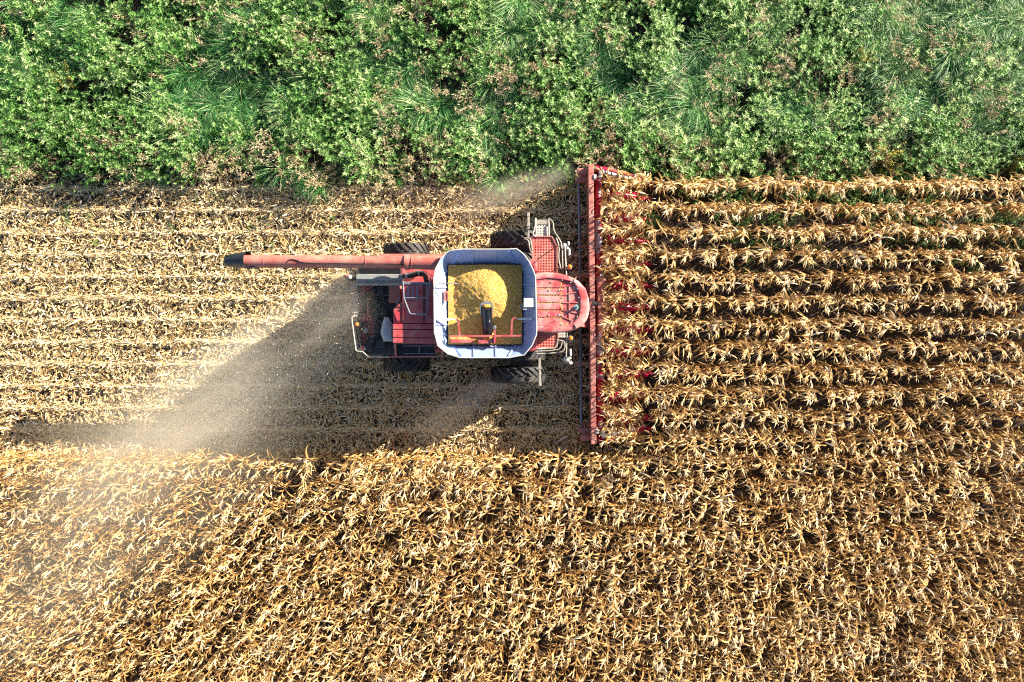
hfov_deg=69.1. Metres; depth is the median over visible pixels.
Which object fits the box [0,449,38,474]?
corn plant
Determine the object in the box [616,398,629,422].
corn plant
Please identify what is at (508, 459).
corn plant
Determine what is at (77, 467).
corn plant
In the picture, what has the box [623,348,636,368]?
corn plant
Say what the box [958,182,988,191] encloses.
corn plant
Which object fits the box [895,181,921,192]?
corn plant
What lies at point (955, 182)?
corn plant
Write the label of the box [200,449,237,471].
corn plant
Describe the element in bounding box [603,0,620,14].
bush
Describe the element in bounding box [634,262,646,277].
corn plant
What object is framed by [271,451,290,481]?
corn plant
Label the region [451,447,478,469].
corn plant
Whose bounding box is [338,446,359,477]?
corn plant
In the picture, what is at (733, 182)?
corn plant
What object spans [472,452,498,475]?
corn plant
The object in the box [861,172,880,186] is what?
corn plant
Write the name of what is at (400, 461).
corn plant
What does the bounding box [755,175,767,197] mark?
corn plant
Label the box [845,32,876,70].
yellow bush
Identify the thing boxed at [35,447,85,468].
corn plant
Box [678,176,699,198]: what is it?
corn plant
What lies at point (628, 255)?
corn plant
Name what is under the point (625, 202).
corn plant
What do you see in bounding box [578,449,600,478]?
corn plant
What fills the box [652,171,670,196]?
corn plant
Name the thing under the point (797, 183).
corn plant
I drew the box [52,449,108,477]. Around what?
corn plant
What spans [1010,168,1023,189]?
corn plant
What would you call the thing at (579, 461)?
corn plant
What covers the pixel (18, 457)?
corn plant
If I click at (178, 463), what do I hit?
corn plant
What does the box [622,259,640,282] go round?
corn plant
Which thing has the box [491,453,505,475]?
corn plant
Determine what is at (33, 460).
corn plant
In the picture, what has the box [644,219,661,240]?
corn plant
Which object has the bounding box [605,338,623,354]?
corn plant
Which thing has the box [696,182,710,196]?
corn plant
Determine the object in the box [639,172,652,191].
corn plant
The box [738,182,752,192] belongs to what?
corn plant
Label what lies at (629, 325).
corn plant
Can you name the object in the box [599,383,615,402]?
corn plant
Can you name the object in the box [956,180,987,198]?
corn plant
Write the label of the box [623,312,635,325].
corn plant
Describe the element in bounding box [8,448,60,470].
corn plant
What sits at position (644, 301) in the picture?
corn plant
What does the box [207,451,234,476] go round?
corn plant
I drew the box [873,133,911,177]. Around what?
yellow bush
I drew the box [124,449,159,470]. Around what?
corn plant
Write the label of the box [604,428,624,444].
corn plant
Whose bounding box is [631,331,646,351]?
corn plant
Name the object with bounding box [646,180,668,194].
corn plant
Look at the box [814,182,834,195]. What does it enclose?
corn plant
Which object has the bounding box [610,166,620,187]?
corn plant
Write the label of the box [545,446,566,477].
corn plant
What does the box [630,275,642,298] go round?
corn plant
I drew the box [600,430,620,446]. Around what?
corn plant
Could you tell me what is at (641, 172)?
corn plant
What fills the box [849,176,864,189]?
corn plant
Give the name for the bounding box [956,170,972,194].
corn plant
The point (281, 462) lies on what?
corn plant
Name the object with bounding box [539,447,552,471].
corn plant
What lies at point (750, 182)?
corn plant
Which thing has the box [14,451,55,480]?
corn plant
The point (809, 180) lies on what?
corn plant
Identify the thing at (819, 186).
corn plant
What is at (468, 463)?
corn plant
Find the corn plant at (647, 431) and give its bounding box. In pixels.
[638,429,654,449]
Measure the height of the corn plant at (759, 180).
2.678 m
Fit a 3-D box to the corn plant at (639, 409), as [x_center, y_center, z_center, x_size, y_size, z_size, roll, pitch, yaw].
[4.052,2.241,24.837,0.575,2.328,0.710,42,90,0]
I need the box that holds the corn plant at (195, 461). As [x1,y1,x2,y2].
[179,448,213,480]
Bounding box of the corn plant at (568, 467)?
[556,452,575,480]
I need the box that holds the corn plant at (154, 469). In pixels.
[147,449,186,474]
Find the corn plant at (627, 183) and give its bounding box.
[617,170,632,195]
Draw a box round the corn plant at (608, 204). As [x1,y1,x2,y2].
[598,201,613,211]
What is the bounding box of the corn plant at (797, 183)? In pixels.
[783,177,805,194]
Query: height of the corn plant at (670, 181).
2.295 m
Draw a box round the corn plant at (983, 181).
[970,177,993,188]
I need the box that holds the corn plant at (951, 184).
[931,181,955,196]
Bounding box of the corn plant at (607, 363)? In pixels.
[600,354,612,377]
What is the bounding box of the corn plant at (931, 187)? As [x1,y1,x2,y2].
[907,181,939,194]
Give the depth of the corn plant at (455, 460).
24.66 m
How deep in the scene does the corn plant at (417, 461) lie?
24.57 m
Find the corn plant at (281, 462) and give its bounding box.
[266,447,300,474]
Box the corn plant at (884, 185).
[871,176,896,194]
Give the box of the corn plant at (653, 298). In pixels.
[645,288,662,310]
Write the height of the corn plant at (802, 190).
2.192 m
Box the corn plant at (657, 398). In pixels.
[641,381,660,410]
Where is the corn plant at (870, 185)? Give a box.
[859,180,878,192]
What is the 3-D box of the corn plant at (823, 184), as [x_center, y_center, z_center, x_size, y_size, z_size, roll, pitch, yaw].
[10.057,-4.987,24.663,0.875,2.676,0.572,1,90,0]
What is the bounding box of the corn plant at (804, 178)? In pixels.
[795,175,815,191]
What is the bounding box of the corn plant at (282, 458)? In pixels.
[250,445,294,466]
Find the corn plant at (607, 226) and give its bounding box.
[600,220,611,236]
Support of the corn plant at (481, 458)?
on the ground at (758, 264)
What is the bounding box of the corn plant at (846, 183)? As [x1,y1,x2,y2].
[826,182,854,192]
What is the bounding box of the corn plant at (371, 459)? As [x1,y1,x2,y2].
[356,449,386,475]
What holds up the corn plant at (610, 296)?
on the ground at (758, 264)
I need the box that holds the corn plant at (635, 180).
[630,171,642,190]
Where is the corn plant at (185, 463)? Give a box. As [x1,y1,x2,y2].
[169,449,209,478]
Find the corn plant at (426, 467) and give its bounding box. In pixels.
[421,455,433,483]
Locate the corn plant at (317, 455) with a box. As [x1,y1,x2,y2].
[298,448,332,461]
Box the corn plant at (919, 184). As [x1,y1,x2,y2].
[901,172,924,197]
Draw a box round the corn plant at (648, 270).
[634,264,655,279]
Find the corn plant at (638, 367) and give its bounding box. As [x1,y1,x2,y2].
[632,358,649,375]
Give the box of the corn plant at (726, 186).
[715,181,734,194]
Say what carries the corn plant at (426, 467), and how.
on the ground at (758, 264)
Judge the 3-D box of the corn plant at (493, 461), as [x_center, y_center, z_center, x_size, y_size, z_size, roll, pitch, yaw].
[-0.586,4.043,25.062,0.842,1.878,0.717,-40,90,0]
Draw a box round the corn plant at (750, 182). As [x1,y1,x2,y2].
[733,176,760,192]
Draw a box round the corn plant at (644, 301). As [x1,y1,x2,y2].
[634,293,650,308]
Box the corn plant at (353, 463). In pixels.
[348,451,363,483]
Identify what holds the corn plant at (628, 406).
on the ground at (758, 264)
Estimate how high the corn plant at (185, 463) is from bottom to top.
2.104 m
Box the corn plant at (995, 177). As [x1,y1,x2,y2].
[983,170,1000,190]
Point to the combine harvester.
(401, 315)
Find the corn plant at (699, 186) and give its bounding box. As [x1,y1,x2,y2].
[692,178,707,196]
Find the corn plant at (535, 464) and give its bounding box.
[528,452,549,475]
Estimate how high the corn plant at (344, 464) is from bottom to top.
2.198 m
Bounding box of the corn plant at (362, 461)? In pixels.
[349,450,372,478]
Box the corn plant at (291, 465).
[283,451,308,479]
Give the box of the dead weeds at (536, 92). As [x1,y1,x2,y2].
[0,0,1023,207]
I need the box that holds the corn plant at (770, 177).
[759,175,782,195]
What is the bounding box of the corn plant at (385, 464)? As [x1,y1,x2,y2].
[372,450,395,483]
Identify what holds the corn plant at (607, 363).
on the ground at (758, 264)
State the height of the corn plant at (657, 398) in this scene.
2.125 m
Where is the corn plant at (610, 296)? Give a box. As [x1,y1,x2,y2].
[601,290,617,302]
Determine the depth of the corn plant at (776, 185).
24.52 m
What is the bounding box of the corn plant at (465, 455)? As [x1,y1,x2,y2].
[449,450,474,477]
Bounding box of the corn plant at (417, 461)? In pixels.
[410,451,424,473]
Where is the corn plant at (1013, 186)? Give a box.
[987,175,1023,197]
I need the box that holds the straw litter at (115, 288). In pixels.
[0,168,647,486]
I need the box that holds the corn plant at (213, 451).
[182,445,218,470]
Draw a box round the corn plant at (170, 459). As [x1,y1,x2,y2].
[156,449,189,471]
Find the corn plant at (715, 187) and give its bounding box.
[709,180,722,195]
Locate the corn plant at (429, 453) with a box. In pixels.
[411,450,436,483]
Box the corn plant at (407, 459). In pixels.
[397,448,419,476]
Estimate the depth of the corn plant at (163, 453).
24.37 m
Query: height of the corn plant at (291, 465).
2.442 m
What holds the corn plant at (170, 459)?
on the ground at (758, 264)
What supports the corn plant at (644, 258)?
on the ground at (758, 264)
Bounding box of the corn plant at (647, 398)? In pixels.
[639,383,657,403]
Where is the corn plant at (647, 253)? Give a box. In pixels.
[634,245,654,261]
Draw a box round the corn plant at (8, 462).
[0,451,42,481]
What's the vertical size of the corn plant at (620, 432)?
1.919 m
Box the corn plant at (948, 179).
[926,173,960,196]
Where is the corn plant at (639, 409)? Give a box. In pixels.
[629,397,642,416]
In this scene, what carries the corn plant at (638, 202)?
on the ground at (758, 264)
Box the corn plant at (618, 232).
[605,227,622,238]
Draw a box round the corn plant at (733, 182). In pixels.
[725,176,735,190]
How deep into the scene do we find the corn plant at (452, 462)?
24.37 m
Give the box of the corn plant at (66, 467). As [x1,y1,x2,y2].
[54,452,91,480]
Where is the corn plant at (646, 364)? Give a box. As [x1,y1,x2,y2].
[635,351,655,370]
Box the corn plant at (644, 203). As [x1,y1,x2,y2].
[636,199,652,212]
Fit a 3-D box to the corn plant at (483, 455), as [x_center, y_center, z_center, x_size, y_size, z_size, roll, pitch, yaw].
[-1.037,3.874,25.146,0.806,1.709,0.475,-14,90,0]
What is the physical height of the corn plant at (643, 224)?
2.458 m
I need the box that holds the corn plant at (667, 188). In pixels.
[655,181,676,193]
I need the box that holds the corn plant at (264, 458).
[251,449,280,479]
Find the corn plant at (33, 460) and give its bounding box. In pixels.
[5,449,59,477]
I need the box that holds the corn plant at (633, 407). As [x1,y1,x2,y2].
[622,403,643,422]
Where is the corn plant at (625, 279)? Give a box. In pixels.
[608,267,633,289]
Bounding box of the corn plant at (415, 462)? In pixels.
[408,449,422,476]
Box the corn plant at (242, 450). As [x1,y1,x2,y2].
[218,448,258,463]
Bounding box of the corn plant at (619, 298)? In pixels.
[612,293,625,302]
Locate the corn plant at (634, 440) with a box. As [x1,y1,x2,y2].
[625,431,640,453]
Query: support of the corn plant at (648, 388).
on the ground at (758, 264)
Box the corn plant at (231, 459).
[216,449,251,477]
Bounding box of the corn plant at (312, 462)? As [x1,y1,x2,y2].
[298,448,328,473]
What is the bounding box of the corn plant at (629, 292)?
[619,287,637,303]
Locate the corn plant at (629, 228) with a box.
[619,211,637,238]
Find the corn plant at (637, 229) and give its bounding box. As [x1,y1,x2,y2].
[632,216,646,235]
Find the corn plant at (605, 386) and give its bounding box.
[599,382,610,395]
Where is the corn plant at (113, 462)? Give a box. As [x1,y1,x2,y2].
[98,451,137,480]
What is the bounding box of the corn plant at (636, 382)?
[627,375,639,395]
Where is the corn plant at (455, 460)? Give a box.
[442,449,465,475]
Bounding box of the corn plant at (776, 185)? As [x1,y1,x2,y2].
[768,175,791,196]
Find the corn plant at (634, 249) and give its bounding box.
[620,243,638,256]
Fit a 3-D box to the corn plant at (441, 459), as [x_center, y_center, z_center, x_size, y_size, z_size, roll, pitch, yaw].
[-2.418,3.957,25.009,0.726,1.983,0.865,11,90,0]
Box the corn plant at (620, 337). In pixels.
[610,331,623,349]
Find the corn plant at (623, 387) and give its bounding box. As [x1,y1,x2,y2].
[615,383,626,398]
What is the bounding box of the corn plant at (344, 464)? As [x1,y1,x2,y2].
[330,451,359,481]
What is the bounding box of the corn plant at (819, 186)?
[800,181,829,195]
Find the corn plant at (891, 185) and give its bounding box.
[868,181,900,195]
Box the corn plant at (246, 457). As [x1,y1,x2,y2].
[233,448,259,474]
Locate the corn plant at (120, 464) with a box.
[102,451,141,477]
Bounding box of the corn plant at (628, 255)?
[620,246,635,261]
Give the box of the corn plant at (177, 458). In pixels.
[157,454,186,478]
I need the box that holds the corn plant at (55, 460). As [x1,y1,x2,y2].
[45,449,75,474]
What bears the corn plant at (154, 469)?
on the ground at (758, 264)
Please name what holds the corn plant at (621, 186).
on the ground at (758, 264)
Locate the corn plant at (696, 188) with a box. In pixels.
[688,178,707,199]
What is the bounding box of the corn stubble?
[0,182,588,436]
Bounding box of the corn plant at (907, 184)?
[887,182,913,196]
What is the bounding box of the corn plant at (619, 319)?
[610,313,628,322]
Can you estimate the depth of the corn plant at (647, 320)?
24.57 m
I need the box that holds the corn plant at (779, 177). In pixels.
[769,171,786,188]
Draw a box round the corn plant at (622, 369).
[610,362,627,377]
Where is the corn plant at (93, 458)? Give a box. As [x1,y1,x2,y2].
[73,451,116,470]
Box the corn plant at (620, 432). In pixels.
[616,423,633,441]
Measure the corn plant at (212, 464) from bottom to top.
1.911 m
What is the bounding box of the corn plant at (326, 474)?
[324,450,344,477]
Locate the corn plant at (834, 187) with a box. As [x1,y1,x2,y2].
[827,181,843,194]
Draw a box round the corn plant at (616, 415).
[607,403,629,423]
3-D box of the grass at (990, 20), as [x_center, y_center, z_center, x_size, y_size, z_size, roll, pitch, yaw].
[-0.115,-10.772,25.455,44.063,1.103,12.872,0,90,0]
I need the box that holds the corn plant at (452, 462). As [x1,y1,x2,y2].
[443,450,465,479]
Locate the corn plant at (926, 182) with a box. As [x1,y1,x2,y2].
[900,174,934,192]
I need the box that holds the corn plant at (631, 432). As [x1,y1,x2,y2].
[621,421,639,436]
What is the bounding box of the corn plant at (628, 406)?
[621,399,634,420]
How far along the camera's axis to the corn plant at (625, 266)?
24.02 m
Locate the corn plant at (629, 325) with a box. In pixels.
[623,319,638,334]
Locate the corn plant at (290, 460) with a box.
[275,449,304,478]
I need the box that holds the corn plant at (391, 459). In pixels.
[384,451,399,480]
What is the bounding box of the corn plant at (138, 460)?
[123,448,164,475]
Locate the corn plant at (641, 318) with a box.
[635,309,651,331]
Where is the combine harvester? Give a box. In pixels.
[224,213,588,385]
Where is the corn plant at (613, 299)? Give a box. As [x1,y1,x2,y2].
[603,293,623,313]
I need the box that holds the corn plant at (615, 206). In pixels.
[607,201,621,216]
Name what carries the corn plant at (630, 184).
on the ground at (758, 264)
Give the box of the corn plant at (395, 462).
[386,448,409,478]
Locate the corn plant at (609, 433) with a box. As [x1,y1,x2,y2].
[606,422,616,435]
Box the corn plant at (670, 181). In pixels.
[663,175,684,194]
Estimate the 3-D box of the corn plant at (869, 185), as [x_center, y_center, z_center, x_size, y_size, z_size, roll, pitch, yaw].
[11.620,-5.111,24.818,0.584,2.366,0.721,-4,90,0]
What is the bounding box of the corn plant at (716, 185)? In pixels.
[701,179,726,193]
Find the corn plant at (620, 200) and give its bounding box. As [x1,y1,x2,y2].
[611,193,622,210]
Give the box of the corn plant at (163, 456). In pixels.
[143,448,178,469]
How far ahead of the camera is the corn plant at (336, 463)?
24.36 m
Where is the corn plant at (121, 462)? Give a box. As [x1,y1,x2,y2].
[105,451,137,476]
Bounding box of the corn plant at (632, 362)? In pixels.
[623,359,643,375]
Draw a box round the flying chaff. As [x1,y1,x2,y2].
[92,284,365,525]
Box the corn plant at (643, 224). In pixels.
[630,213,645,232]
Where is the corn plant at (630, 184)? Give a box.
[627,182,641,189]
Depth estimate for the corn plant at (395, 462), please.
24.48 m
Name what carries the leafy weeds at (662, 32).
on the ground at (758, 264)
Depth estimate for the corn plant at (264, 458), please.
24.18 m
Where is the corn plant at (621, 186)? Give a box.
[613,181,624,192]
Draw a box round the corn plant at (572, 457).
[562,448,583,480]
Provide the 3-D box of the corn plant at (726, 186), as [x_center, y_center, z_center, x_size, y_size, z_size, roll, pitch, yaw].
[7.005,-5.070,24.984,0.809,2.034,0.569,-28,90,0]
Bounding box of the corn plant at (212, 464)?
[202,451,224,476]
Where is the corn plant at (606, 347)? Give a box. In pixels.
[596,337,615,355]
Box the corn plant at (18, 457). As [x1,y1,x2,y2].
[0,450,47,466]
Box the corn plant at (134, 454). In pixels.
[121,446,151,470]
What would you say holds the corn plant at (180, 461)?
on the ground at (758, 264)
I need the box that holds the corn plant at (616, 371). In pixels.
[611,362,625,382]
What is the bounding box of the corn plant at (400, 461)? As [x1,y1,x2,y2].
[391,451,409,476]
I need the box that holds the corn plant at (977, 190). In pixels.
[961,182,983,198]
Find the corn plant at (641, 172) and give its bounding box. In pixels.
[632,164,649,192]
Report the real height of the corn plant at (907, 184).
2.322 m
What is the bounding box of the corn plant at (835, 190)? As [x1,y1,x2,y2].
[823,180,843,197]
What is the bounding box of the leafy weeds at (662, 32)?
[0,0,1023,194]
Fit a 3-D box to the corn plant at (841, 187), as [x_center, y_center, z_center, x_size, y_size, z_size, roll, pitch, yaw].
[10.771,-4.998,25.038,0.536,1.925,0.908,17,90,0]
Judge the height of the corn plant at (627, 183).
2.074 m
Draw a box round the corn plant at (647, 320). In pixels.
[633,316,653,328]
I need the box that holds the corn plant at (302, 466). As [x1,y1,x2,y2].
[299,453,318,484]
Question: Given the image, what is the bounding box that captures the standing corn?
[0,183,1023,681]
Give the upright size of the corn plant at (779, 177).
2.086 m
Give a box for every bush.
[45,63,81,92]
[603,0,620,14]
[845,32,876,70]
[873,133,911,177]
[1002,153,1023,175]
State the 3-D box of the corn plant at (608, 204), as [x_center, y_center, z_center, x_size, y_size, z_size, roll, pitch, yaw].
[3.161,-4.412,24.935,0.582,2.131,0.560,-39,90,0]
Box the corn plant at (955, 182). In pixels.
[932,175,966,198]
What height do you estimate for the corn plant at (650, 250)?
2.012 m
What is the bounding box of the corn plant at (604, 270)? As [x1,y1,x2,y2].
[595,265,614,281]
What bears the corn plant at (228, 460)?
on the ground at (758, 264)
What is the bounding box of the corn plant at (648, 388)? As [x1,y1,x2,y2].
[635,381,650,397]
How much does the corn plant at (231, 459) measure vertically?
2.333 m
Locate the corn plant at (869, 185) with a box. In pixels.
[854,177,873,195]
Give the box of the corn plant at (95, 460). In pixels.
[77,449,121,470]
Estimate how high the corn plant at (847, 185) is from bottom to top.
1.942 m
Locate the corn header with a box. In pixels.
[576,164,657,443]
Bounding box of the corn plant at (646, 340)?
[641,333,658,351]
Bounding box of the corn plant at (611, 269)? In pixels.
[603,259,622,276]
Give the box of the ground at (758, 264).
[0,0,1023,681]
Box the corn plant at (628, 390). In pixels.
[618,376,636,400]
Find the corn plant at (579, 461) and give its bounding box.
[572,449,584,475]
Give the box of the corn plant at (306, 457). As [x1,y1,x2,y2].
[292,449,319,470]
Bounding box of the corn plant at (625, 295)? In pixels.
[613,287,630,305]
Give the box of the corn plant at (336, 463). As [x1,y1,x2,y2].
[321,450,349,476]
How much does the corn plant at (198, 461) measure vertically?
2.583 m
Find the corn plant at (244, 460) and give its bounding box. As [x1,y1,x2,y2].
[227,451,265,479]
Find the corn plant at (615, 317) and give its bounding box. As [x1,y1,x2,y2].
[609,315,620,325]
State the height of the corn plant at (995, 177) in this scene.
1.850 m
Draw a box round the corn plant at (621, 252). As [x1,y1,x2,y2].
[609,239,629,263]
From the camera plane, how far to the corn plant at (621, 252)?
24.54 m
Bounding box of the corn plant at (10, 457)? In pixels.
[0,450,30,473]
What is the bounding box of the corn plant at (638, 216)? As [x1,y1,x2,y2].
[627,205,643,230]
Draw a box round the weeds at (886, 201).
[1,159,1023,273]
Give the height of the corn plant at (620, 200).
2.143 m
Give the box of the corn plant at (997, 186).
[982,180,1007,193]
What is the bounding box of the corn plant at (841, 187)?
[827,180,846,200]
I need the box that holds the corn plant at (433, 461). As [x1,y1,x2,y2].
[425,449,441,476]
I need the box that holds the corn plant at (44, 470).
[35,450,89,477]
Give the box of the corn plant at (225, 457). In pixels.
[209,449,240,465]
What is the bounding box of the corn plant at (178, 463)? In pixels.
[166,450,202,474]
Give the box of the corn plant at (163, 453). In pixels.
[143,449,170,479]
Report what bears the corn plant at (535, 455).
on the ground at (758, 264)
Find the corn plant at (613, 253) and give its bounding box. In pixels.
[602,248,617,263]
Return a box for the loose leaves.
[594,170,650,444]
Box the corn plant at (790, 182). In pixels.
[776,180,798,191]
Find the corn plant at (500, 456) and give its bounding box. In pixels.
[485,448,512,467]
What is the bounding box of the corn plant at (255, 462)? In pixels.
[244,452,268,476]
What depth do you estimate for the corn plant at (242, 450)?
24.85 m
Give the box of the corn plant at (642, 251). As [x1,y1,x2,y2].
[636,242,648,261]
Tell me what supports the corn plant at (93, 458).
on the ground at (758, 264)
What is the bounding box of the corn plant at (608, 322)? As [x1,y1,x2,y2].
[599,312,611,332]
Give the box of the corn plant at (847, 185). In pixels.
[836,179,856,195]
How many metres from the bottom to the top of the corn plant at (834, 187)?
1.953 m
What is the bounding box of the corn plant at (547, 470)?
[532,448,551,476]
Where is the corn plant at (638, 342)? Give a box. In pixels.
[630,333,647,349]
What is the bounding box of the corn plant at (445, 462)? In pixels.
[439,451,456,471]
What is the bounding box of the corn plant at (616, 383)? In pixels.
[608,373,619,388]
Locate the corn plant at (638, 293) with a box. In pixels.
[634,282,646,298]
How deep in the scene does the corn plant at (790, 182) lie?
24.02 m
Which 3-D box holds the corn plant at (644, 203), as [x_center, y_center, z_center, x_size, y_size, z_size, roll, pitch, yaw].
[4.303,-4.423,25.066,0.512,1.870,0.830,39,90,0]
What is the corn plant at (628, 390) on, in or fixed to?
on the ground at (758, 264)
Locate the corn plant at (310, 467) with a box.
[300,452,326,480]
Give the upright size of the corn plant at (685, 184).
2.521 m
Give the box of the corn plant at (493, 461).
[482,450,506,477]
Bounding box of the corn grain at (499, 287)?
[448,265,521,343]
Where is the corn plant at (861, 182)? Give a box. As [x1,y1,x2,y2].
[837,174,870,197]
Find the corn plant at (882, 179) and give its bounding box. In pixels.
[867,174,886,188]
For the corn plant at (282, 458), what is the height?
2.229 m
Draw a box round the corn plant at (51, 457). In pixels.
[28,447,75,474]
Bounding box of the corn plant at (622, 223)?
[609,218,632,233]
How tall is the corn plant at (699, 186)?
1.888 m
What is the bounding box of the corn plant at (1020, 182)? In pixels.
[1000,181,1023,192]
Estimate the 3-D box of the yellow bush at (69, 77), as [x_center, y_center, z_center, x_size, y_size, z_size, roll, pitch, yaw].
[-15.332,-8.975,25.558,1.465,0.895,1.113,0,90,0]
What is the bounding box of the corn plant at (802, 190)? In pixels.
[781,183,806,197]
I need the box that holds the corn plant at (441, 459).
[431,447,451,471]
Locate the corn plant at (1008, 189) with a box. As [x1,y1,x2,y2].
[981,181,1012,199]
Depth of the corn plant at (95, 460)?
24.44 m
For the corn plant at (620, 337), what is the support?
on the ground at (758, 264)
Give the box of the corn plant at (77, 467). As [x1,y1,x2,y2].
[67,449,110,482]
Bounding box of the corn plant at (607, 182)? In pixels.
[605,180,619,188]
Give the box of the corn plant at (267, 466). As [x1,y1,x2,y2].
[251,454,284,481]
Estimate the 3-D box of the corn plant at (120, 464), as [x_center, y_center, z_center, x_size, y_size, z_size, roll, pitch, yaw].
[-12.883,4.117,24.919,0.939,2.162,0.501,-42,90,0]
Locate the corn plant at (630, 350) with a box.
[622,337,634,358]
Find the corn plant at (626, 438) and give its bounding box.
[622,426,632,444]
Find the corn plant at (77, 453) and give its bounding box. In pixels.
[46,448,93,473]
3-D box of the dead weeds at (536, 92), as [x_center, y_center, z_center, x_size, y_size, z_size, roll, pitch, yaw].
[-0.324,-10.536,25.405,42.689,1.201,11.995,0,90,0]
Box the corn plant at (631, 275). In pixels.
[620,271,642,285]
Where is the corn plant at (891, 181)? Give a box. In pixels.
[880,166,897,188]
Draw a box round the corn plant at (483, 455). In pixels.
[473,450,493,463]
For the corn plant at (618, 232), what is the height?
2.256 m
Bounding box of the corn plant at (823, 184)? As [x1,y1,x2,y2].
[805,179,835,197]
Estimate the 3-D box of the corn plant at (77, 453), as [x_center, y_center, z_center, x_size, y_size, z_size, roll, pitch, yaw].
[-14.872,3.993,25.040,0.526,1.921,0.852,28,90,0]
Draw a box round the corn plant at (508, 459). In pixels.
[490,448,520,469]
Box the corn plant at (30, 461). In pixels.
[6,450,62,474]
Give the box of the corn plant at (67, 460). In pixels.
[38,446,101,465]
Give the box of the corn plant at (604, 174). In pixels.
[594,167,613,185]
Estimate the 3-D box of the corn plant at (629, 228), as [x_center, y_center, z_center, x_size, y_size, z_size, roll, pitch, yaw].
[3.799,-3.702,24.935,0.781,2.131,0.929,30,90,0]
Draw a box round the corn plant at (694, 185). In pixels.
[679,178,704,193]
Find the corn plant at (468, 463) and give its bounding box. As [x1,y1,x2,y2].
[461,451,473,474]
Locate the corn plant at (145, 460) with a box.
[125,452,164,483]
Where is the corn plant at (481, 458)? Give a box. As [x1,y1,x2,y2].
[468,447,485,473]
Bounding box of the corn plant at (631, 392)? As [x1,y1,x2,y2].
[623,386,639,398]
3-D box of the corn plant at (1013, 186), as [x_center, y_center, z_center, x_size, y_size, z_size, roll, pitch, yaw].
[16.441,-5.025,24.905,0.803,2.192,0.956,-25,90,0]
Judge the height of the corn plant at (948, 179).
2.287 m
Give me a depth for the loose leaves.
25.07 m
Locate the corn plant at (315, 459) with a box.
[291,445,337,469]
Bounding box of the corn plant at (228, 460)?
[212,451,245,471]
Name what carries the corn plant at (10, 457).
on the ground at (758, 264)
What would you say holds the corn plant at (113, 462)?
on the ground at (758, 264)
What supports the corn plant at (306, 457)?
on the ground at (758, 264)
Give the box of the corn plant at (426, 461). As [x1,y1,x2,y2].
[412,453,436,476]
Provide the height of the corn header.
1.316 m
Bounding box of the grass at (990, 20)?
[0,0,1023,210]
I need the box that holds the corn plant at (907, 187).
[892,177,919,197]
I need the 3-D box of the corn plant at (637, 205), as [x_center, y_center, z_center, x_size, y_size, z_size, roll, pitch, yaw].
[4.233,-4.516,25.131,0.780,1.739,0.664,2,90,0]
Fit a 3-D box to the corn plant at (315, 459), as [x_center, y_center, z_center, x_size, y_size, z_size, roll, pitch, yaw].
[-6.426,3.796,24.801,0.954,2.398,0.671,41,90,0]
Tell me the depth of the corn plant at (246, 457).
24.24 m
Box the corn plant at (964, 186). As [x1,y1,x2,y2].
[946,179,977,195]
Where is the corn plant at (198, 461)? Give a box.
[183,451,223,479]
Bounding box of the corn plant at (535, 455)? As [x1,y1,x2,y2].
[528,449,543,476]
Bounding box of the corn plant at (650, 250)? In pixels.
[640,246,656,261]
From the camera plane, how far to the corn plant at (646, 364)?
24.53 m
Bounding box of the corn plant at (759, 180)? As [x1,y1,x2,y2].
[750,178,768,191]
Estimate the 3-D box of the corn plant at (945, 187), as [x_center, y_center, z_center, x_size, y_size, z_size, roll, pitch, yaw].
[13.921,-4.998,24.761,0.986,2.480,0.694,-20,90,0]
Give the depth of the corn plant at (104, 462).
24.40 m
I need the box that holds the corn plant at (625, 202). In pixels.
[622,194,634,217]
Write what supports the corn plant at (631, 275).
on the ground at (758, 264)
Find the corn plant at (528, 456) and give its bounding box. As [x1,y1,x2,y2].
[516,449,538,477]
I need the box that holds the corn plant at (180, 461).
[166,450,198,477]
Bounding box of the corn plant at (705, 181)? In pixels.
[700,180,720,193]
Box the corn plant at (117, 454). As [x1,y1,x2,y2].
[90,450,125,475]
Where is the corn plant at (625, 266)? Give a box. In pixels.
[610,254,626,274]
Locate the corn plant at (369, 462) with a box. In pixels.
[362,452,387,485]
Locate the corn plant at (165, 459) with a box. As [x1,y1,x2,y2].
[150,449,184,476]
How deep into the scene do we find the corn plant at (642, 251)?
24.27 m
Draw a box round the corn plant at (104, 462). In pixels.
[85,450,130,477]
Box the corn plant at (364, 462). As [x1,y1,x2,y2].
[357,450,376,475]
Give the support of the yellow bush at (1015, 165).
on the ground at (758, 264)
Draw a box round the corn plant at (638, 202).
[626,187,645,210]
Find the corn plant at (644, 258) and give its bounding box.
[633,247,647,262]
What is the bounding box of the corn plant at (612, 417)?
[604,404,615,424]
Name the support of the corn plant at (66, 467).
on the ground at (758, 264)
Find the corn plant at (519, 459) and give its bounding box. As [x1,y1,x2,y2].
[510,452,531,474]
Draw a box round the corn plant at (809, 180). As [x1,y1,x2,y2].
[796,176,814,190]
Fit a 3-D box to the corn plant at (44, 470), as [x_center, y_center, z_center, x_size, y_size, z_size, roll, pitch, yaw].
[-14.972,4.081,24.868,0.984,2.264,0.524,-40,90,0]
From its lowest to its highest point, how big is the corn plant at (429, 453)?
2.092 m
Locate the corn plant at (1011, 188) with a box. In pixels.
[988,177,1012,195]
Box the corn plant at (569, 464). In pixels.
[559,450,581,482]
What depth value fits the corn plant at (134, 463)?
24.59 m
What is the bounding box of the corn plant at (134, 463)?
[125,451,155,478]
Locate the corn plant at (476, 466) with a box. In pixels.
[472,452,480,478]
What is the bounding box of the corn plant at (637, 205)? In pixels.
[629,197,644,213]
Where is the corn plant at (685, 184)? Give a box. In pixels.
[674,173,695,193]
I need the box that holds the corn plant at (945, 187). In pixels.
[915,179,958,196]
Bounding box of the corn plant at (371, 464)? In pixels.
[354,450,388,475]

